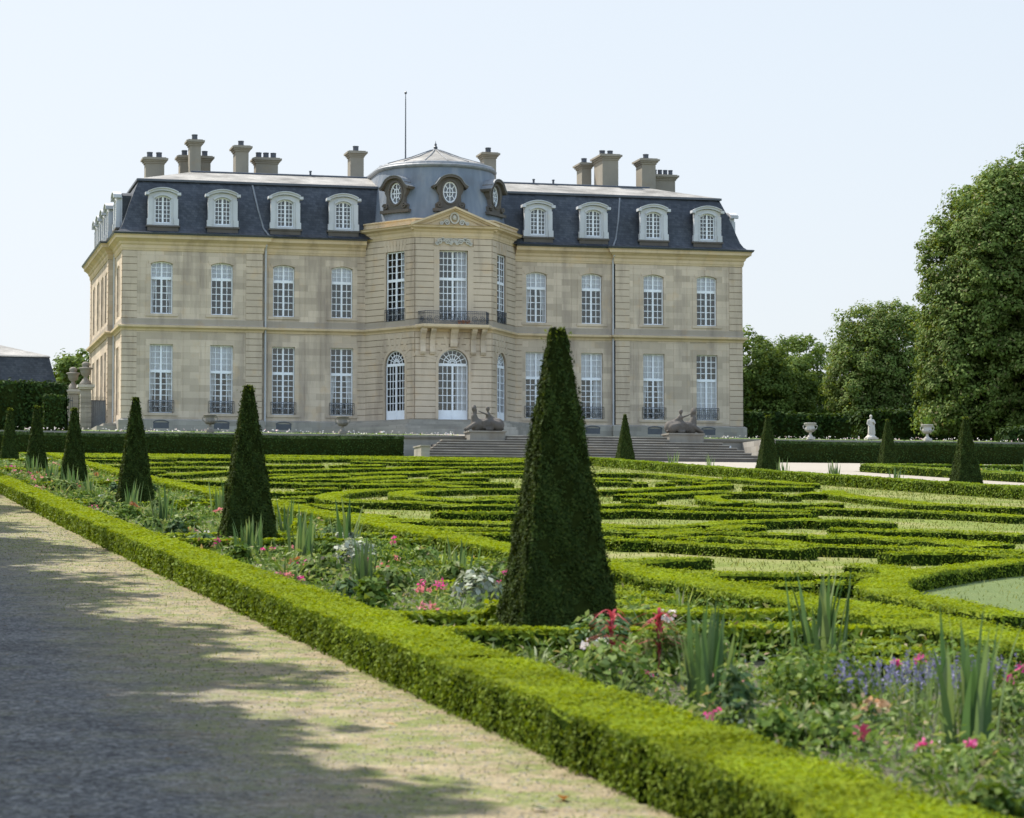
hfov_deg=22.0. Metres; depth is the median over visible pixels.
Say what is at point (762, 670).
bedding plant
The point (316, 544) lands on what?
bedding plant
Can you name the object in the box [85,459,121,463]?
box strip
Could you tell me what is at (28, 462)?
iris clump
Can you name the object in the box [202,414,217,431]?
garden urn
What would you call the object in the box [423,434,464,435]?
terrace path
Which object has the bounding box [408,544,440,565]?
bedding plant
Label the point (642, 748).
border hedge
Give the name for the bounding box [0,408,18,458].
topiary
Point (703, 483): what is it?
box strip
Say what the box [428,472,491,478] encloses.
box strip
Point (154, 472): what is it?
box strip
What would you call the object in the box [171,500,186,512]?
bedding plant
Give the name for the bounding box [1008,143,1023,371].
chestnut tree
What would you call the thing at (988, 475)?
border hedge
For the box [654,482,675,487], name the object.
box strip
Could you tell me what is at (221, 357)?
window
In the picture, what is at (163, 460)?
box strip
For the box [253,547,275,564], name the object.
pink flower
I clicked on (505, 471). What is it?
box strip
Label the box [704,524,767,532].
box strip
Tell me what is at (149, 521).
bedding plant
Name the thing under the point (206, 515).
bed plants
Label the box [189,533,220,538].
bedding plant
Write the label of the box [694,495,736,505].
box strip
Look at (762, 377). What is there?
lime tree
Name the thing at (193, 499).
bedding plant
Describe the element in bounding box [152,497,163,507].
bedding plant
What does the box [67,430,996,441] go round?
terrace ground
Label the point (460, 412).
door
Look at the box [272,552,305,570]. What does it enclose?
leafy tuft
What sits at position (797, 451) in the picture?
tall hedge
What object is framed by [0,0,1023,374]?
sky
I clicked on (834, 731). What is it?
bedding plant
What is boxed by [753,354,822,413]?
lime tree
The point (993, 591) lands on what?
ring lawn
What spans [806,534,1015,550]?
box strip
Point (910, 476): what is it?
central walk
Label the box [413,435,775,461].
garden steps
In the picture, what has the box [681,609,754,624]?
leafy tuft
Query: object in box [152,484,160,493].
bedding plant
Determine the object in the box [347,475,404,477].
box strip
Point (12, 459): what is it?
cross hedge
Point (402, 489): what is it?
box strip
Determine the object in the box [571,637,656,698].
bedding plant
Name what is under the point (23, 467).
cross hedge
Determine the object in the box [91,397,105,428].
iron gate
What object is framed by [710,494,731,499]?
box strip
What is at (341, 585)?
bedding plant
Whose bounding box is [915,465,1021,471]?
bed plants
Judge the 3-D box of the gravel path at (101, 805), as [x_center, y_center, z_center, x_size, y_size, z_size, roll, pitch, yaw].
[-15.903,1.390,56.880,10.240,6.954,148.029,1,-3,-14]
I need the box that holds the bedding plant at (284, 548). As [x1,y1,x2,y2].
[262,545,287,561]
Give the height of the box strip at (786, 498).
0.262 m
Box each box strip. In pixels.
[19,452,423,456]
[20,453,515,457]
[61,453,229,455]
[85,454,399,458]
[85,455,523,463]
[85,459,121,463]
[87,455,332,458]
[101,455,523,459]
[149,458,176,462]
[149,462,173,466]
[150,466,199,471]
[150,470,166,475]
[157,470,228,479]
[169,461,229,466]
[172,479,227,486]
[194,466,227,471]
[266,458,322,463]
[266,464,324,469]
[267,466,444,474]
[268,471,444,476]
[269,474,350,482]
[269,482,446,489]
[270,490,321,498]
[275,499,307,504]
[278,525,513,532]
[280,495,322,503]
[286,476,407,483]
[293,518,428,525]
[294,487,342,493]
[300,456,525,458]
[301,503,363,513]
[314,487,444,510]
[328,464,385,468]
[344,512,397,517]
[346,488,416,490]
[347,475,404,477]
[350,460,524,467]
[350,483,478,489]
[352,515,517,528]
[354,499,518,512]
[356,464,382,467]
[356,469,460,477]
[358,467,403,472]
[360,478,437,482]
[374,550,402,566]
[376,458,519,460]
[381,548,499,562]
[387,487,520,504]
[390,466,444,467]
[413,560,491,570]
[417,457,520,459]
[417,525,510,532]
[423,481,514,487]
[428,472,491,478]
[430,510,515,520]
[433,477,490,482]
[445,466,524,471]
[446,530,512,542]
[473,495,518,499]
[480,531,509,540]
[482,470,523,473]
[489,472,522,478]
[592,477,633,482]
[593,472,725,482]
[594,480,630,486]
[597,489,619,496]
[599,502,687,511]
[600,508,630,519]
[601,523,696,530]
[602,526,705,538]
[603,536,626,546]
[605,537,818,560]
[607,555,714,570]
[612,490,731,500]
[613,484,734,493]
[614,584,644,594]
[615,588,690,605]
[615,596,723,611]
[619,509,812,520]
[620,497,656,505]
[629,530,816,542]
[631,482,648,487]
[645,494,666,501]
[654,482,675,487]
[658,567,816,583]
[666,479,697,485]
[670,506,818,517]
[671,535,824,547]
[689,572,720,579]
[691,481,730,485]
[693,517,820,529]
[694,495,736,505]
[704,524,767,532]
[706,499,756,508]
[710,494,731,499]
[722,477,821,488]
[724,491,783,498]
[733,618,810,624]
[741,485,814,491]
[743,502,816,509]
[749,579,814,594]
[772,494,801,501]
[799,491,833,499]
[802,579,854,597]
[803,506,1023,523]
[803,518,898,529]
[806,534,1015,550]
[809,543,1023,557]
[811,571,884,583]
[817,502,844,508]
[823,490,1023,514]
[826,526,1023,543]
[826,532,1002,550]
[836,598,995,626]
[842,562,917,574]
[842,633,905,660]
[849,643,960,668]
[852,557,1023,631]
[853,654,959,688]
[875,550,1023,565]
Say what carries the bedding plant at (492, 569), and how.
on the bed soil
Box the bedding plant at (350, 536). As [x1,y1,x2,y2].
[335,532,355,537]
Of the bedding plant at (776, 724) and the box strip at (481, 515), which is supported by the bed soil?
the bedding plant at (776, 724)
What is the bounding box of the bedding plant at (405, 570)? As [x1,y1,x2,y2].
[376,567,417,580]
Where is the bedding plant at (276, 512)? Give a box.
[273,509,285,524]
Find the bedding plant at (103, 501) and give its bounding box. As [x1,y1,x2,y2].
[99,495,116,510]
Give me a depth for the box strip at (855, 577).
28.09 m
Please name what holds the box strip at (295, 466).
on the garden ground at (775, 563)
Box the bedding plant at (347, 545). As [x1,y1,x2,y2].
[332,537,376,569]
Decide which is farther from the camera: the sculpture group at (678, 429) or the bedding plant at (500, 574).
the sculpture group at (678, 429)
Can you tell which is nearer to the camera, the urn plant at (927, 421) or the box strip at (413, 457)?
the box strip at (413, 457)
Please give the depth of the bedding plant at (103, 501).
49.37 m
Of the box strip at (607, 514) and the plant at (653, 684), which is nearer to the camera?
the plant at (653, 684)
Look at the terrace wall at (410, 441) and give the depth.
139.80 m
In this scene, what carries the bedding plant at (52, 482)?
on the bed soil
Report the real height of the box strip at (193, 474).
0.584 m
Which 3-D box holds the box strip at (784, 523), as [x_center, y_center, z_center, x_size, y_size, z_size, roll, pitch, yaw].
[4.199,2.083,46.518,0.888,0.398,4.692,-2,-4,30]
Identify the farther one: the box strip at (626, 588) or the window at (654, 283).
the window at (654, 283)
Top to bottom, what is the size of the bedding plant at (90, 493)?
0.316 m
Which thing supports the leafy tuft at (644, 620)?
on the bed soil
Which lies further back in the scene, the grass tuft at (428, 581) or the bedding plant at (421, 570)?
the bedding plant at (421, 570)
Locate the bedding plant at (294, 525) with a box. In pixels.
[290,518,309,532]
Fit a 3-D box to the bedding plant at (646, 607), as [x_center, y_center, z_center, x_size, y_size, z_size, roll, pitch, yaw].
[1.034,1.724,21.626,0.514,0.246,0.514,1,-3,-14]
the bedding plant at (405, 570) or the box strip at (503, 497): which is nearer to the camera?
the bedding plant at (405, 570)
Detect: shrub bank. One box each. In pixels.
[743,409,853,438]
[849,406,993,440]
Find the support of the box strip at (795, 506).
on the garden ground at (775, 563)
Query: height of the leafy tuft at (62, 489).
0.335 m
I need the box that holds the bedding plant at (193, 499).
[188,497,200,502]
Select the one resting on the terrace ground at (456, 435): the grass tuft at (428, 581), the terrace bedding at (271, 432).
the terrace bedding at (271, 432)
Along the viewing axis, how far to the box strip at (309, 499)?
59.41 m
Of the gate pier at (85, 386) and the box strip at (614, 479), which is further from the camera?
the gate pier at (85, 386)
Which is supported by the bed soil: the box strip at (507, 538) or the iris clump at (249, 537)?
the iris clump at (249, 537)
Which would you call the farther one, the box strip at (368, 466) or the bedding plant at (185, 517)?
the box strip at (368, 466)
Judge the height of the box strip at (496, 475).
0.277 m
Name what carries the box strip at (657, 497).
on the garden ground at (775, 563)
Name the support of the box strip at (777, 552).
on the garden ground at (775, 563)
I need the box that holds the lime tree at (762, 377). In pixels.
[742,323,800,412]
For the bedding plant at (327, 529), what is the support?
on the bed soil
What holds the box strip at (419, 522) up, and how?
on the garden ground at (775, 563)
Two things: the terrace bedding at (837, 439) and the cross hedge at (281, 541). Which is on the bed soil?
the cross hedge at (281, 541)
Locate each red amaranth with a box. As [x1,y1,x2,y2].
[589,609,645,665]
[626,607,686,681]
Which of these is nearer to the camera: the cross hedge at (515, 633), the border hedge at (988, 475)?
the cross hedge at (515, 633)
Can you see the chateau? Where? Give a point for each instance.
(381, 298)
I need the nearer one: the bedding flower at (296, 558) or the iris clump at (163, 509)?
the bedding flower at (296, 558)
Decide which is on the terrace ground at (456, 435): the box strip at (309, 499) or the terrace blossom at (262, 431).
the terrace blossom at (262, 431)
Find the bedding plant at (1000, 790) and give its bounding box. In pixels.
[952,780,1023,817]
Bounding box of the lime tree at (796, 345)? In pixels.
[757,333,839,414]
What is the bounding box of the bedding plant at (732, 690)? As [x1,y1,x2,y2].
[708,662,764,731]
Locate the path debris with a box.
[0,543,604,816]
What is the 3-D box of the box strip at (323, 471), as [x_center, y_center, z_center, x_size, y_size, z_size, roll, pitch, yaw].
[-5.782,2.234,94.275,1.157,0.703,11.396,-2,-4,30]
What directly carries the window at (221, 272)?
in the chateau
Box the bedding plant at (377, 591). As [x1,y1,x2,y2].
[352,572,394,611]
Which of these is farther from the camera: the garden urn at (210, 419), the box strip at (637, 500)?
the garden urn at (210, 419)
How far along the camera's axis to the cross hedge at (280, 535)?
36.08 m
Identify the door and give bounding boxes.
[386,351,403,419]
[438,350,466,419]
[439,251,466,319]
[497,354,503,419]
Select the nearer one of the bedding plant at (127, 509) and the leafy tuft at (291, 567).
the leafy tuft at (291, 567)
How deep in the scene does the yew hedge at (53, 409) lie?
144.35 m
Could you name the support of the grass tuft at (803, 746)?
on the bed soil
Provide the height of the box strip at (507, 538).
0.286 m
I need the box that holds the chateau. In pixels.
[81,91,754,437]
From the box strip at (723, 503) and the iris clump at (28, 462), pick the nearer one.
the box strip at (723, 503)
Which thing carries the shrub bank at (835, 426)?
on the terrace ground at (456, 435)
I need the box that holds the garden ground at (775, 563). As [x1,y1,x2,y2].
[117,461,1023,814]
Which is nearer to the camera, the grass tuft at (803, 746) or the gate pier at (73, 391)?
the grass tuft at (803, 746)
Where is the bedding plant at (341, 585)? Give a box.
[331,574,361,596]
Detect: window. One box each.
[148,344,173,412]
[151,262,172,313]
[208,345,233,413]
[211,263,232,314]
[271,347,295,414]
[273,266,293,316]
[329,348,353,415]
[331,267,351,317]
[384,251,404,321]
[497,254,506,324]
[526,272,545,322]
[526,352,543,417]
[581,353,603,418]
[582,274,600,323]
[642,354,664,419]
[644,275,662,324]
[696,355,718,420]
[697,277,715,325]
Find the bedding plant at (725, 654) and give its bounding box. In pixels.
[682,619,729,663]
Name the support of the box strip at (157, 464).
on the garden ground at (775, 563)
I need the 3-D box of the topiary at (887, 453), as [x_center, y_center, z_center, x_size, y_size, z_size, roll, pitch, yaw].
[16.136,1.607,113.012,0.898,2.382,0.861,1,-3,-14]
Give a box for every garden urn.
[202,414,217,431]
[335,416,350,433]
[803,423,817,439]
[920,424,933,440]
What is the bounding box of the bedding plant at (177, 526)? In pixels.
[163,517,189,533]
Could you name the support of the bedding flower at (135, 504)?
on the bed soil
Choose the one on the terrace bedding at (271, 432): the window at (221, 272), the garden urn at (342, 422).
the garden urn at (342, 422)
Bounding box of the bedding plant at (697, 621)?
[685,615,709,626]
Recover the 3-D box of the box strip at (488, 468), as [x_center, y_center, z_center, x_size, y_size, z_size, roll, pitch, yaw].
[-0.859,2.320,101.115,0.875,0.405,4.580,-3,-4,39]
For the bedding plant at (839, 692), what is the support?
on the bed soil
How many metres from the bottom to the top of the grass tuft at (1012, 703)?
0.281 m
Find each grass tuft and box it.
[406,571,433,593]
[417,566,434,592]
[444,592,490,611]
[508,641,561,663]
[595,668,665,693]
[731,697,846,748]
[799,688,879,721]
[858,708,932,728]
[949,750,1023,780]
[992,689,1023,728]
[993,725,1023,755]
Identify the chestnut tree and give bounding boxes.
[906,156,1023,440]
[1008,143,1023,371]
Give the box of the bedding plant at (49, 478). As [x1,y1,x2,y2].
[39,475,54,481]
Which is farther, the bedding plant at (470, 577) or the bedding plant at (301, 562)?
the bedding plant at (301, 562)
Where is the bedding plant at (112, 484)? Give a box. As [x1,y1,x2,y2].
[106,481,116,492]
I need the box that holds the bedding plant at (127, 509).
[113,504,141,521]
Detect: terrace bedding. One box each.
[24,429,457,434]
[705,437,1016,441]
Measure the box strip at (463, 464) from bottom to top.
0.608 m
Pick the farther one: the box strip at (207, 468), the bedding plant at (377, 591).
the box strip at (207, 468)
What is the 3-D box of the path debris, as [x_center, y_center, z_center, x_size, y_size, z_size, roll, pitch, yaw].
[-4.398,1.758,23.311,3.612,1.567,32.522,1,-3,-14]
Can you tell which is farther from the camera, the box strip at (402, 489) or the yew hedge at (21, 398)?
the yew hedge at (21, 398)
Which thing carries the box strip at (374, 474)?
on the garden ground at (775, 563)
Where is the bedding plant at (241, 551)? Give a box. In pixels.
[228,540,253,564]
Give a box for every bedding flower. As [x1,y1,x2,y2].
[129,501,143,509]
[275,570,305,583]
[278,556,304,568]
[413,586,441,606]
[416,600,439,610]
[417,577,451,609]
[562,635,625,665]
[661,609,676,624]
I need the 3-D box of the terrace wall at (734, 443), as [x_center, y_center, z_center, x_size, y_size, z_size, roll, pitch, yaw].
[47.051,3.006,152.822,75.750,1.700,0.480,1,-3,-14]
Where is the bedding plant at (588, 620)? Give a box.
[562,609,632,654]
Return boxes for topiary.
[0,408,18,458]
[24,405,47,468]
[59,407,87,481]
[115,397,154,501]
[216,384,277,538]
[494,326,621,627]
[615,414,634,459]
[755,415,780,470]
[877,419,897,463]
[949,416,982,483]
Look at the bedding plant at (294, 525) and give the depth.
38.32 m
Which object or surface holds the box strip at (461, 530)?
on the garden ground at (775, 563)
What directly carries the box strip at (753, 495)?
on the garden ground at (775, 563)
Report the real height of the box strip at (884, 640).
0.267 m
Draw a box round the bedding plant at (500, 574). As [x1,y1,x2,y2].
[498,564,506,590]
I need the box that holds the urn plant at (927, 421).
[923,416,930,423]
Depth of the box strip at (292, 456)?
126.84 m
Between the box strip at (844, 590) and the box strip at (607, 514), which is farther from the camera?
the box strip at (607, 514)
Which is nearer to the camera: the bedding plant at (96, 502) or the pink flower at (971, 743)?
the pink flower at (971, 743)
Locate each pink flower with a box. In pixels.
[213,537,231,553]
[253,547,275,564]
[297,576,322,586]
[374,535,395,563]
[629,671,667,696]
[703,706,748,731]
[886,653,934,712]
[896,732,977,779]
[992,664,1023,696]
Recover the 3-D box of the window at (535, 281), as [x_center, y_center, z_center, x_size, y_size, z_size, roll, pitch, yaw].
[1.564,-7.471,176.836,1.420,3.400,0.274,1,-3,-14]
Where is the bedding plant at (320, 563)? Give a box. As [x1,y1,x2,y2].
[298,553,341,583]
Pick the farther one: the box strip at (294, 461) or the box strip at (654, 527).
the box strip at (294, 461)
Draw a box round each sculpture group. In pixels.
[463,405,506,439]
[661,408,704,441]
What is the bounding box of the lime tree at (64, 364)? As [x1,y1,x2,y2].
[52,348,89,422]
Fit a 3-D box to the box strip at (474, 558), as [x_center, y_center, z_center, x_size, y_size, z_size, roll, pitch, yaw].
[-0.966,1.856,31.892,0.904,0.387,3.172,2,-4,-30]
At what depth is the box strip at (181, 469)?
92.31 m
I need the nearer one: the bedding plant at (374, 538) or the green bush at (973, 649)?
the green bush at (973, 649)
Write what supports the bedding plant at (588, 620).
on the bed soil
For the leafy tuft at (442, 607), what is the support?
on the bed soil
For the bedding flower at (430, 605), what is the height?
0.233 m
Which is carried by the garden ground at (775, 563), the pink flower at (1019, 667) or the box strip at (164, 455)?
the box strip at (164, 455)
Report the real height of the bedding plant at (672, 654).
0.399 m
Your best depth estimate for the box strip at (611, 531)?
41.27 m
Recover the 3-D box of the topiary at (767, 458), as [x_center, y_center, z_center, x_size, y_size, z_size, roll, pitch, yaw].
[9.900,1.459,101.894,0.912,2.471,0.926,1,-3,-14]
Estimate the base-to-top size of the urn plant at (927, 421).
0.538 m
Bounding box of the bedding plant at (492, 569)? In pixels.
[462,556,501,587]
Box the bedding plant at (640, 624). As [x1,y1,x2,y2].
[629,620,647,626]
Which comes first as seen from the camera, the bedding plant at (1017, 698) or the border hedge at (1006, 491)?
the bedding plant at (1017, 698)
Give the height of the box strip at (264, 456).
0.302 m
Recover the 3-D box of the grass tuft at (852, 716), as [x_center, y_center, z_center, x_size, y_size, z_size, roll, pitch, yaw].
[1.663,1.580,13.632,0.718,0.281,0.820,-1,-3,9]
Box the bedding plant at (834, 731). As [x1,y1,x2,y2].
[804,702,856,749]
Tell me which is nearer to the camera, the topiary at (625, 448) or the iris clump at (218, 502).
the iris clump at (218, 502)
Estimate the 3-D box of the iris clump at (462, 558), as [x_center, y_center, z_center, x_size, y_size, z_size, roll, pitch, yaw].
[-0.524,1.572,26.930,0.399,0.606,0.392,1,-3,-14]
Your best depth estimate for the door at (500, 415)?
173.25 m
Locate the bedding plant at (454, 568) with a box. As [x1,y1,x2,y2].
[438,560,468,586]
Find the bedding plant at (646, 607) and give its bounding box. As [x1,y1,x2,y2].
[619,604,661,610]
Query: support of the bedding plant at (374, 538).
on the bed soil
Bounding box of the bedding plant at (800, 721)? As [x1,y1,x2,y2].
[784,714,807,745]
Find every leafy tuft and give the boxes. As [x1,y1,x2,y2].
[54,485,70,493]
[141,502,169,514]
[265,555,319,580]
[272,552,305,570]
[390,585,457,609]
[417,541,466,570]
[619,603,698,625]
[658,584,708,608]
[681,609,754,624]
[767,650,833,696]
[788,628,853,673]
[920,749,997,804]
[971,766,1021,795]
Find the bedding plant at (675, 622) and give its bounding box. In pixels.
[641,619,691,624]
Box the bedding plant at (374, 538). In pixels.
[358,536,382,566]
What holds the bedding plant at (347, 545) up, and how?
on the bed soil
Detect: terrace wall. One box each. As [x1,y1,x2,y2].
[0,430,464,455]
[704,439,1023,449]
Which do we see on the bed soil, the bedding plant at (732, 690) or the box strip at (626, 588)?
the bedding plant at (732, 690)
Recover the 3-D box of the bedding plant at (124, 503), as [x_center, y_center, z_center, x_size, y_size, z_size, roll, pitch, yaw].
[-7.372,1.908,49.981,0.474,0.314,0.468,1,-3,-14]
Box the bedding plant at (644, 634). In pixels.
[625,628,669,670]
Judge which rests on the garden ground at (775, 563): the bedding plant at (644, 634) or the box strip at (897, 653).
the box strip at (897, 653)
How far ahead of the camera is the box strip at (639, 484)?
79.08 m
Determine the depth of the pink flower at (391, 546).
30.84 m
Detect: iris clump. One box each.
[25,455,39,472]
[41,460,58,476]
[60,463,78,482]
[81,472,98,492]
[120,478,143,507]
[148,487,180,521]
[208,479,223,516]
[232,516,263,560]
[272,496,293,532]
[284,502,318,561]
[327,496,363,538]
[347,536,387,592]
[443,537,480,575]
[667,451,678,462]
[670,596,749,712]
[705,455,714,465]
[775,456,789,470]
[785,564,850,678]
[827,459,840,473]
[888,468,904,477]
[932,605,1022,755]
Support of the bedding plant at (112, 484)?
on the bed soil
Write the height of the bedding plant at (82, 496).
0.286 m
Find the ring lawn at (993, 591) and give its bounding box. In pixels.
[917,576,1023,615]
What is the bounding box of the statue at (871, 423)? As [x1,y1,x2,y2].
[864,415,877,439]
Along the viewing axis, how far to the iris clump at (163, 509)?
44.26 m
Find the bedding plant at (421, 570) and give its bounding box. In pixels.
[409,566,436,583]
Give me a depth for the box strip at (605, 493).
69.10 m
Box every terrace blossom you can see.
[25,427,453,434]
[706,436,1021,441]
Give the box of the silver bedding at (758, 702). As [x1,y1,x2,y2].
[2,462,1022,804]
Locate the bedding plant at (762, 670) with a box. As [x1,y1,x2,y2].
[759,655,833,686]
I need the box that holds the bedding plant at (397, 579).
[372,562,413,597]
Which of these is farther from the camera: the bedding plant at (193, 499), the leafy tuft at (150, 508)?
the bedding plant at (193, 499)
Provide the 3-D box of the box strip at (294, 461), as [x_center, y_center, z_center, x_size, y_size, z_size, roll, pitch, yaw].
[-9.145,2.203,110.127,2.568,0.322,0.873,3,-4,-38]
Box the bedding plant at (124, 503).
[117,501,126,507]
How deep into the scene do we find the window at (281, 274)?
172.70 m
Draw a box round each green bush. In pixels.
[363,538,424,568]
[750,645,885,718]
[909,639,1023,698]
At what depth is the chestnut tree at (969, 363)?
178.41 m
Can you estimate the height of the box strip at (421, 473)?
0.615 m
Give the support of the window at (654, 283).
in the chateau
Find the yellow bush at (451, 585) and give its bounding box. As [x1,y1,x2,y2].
[433,578,461,602]
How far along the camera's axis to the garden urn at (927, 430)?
147.46 m
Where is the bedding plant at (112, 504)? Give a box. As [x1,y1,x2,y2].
[102,501,118,513]
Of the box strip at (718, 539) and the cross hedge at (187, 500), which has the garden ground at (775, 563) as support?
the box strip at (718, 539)
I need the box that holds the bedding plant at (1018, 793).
[999,772,1023,817]
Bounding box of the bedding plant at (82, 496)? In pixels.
[69,495,86,498]
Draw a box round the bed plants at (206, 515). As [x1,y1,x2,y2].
[0,453,1023,817]
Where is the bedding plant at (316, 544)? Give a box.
[313,540,327,553]
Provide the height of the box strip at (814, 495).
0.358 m
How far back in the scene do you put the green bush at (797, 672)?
14.36 m
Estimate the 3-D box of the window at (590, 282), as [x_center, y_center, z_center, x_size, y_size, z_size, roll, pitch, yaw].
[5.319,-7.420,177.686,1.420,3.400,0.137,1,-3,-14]
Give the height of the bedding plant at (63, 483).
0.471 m
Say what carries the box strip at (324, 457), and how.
on the garden ground at (775, 563)
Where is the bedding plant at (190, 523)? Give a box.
[183,520,201,529]
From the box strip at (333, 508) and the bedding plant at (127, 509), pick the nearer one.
the bedding plant at (127, 509)
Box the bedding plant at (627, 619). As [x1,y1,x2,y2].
[620,616,638,626]
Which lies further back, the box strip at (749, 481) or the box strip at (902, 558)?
the box strip at (749, 481)
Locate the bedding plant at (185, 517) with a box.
[170,512,199,523]
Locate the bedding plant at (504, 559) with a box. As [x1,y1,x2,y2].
[491,556,508,580]
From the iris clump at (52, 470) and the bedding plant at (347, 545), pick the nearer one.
the bedding plant at (347, 545)
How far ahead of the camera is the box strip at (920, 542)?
38.70 m
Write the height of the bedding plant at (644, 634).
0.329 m
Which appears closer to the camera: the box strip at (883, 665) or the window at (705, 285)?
the box strip at (883, 665)
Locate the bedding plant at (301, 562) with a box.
[289,558,308,580]
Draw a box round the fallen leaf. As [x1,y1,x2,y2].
[531,806,551,810]
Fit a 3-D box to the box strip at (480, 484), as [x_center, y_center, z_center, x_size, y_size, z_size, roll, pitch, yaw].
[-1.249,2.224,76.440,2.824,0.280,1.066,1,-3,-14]
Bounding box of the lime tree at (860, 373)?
[818,296,924,414]
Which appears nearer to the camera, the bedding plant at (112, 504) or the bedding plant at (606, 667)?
the bedding plant at (606, 667)
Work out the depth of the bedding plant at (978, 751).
12.22 m
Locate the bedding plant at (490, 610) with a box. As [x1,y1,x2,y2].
[477,599,498,627]
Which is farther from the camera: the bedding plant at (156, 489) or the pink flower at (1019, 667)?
the bedding plant at (156, 489)
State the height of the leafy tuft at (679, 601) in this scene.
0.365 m
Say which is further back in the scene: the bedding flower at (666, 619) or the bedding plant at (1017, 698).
the bedding flower at (666, 619)
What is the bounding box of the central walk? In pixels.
[804,471,1023,484]
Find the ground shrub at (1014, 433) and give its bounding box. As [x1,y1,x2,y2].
[994,424,1023,441]
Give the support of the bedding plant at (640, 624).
on the bed soil
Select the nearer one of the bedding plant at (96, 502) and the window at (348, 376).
the bedding plant at (96, 502)
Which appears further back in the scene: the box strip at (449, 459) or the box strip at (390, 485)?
the box strip at (449, 459)
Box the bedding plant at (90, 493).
[74,491,97,497]
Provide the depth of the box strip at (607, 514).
51.61 m
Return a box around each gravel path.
[0,494,678,817]
[678,462,985,470]
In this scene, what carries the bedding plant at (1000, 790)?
on the bed soil
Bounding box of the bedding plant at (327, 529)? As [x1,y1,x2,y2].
[321,524,342,533]
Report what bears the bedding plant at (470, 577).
on the bed soil
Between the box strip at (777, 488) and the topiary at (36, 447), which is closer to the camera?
the box strip at (777, 488)
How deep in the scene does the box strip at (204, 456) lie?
114.65 m
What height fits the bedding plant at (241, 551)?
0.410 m
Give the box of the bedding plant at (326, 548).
[318,536,343,565]
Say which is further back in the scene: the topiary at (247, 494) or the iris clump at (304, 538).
the topiary at (247, 494)
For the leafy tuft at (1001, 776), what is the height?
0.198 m
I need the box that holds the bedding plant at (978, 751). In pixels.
[937,741,1017,773]
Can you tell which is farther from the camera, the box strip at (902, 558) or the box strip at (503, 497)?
the box strip at (503, 497)
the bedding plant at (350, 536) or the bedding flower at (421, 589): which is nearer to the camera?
the bedding flower at (421, 589)
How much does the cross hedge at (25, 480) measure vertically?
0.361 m
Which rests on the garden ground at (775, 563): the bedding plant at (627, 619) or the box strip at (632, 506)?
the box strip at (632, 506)
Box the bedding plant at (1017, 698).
[992,682,1023,734]
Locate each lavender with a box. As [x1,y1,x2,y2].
[824,657,1007,735]
[879,649,1018,718]
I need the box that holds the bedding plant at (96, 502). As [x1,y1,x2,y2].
[86,498,101,507]
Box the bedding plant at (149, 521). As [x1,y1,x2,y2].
[139,516,165,531]
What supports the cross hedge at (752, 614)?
on the bed soil
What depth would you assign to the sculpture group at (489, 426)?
140.23 m
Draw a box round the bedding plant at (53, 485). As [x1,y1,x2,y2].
[50,481,59,492]
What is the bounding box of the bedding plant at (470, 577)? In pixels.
[449,567,502,609]
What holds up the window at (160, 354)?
in the chateau
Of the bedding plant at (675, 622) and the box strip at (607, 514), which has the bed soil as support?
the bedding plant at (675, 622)
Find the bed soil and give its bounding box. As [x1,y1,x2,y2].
[201,515,1023,805]
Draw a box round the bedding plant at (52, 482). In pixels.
[47,479,62,487]
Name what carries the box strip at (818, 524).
on the garden ground at (775, 563)
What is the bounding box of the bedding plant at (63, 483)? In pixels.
[54,480,76,494]
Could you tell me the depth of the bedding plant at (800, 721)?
13.25 m
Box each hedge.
[0,377,69,430]
[0,431,404,455]
[0,467,90,468]
[0,472,1015,817]
[1,458,60,464]
[1,468,96,473]
[19,479,118,482]
[22,481,117,486]
[41,393,65,430]
[46,452,1023,686]
[67,498,214,502]
[74,501,212,511]
[160,531,400,538]
[173,536,427,554]
[386,607,806,626]
[431,621,894,662]
[589,457,1023,499]
[775,440,1023,464]
[859,463,1023,482]
[865,463,1022,471]
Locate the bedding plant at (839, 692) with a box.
[816,670,894,719]
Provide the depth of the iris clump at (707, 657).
15.07 m
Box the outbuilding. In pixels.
[0,345,55,383]
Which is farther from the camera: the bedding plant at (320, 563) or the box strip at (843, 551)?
the box strip at (843, 551)
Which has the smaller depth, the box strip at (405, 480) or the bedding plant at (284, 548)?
the bedding plant at (284, 548)
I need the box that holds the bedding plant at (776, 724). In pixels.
[752,708,798,754]
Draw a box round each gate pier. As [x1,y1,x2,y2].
[66,367,79,420]
[76,362,94,429]
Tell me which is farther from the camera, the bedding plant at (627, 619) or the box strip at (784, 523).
the box strip at (784, 523)
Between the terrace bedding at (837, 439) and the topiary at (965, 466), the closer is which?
the topiary at (965, 466)
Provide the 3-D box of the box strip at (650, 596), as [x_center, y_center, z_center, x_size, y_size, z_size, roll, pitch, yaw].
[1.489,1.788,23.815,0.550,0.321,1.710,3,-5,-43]
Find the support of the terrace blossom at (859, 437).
on the terrace ground at (456, 435)
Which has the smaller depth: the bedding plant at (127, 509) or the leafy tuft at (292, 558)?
the leafy tuft at (292, 558)
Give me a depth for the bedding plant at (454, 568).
25.83 m
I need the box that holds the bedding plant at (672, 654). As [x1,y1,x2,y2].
[626,621,694,678]
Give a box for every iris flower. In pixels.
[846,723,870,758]
[855,692,889,744]

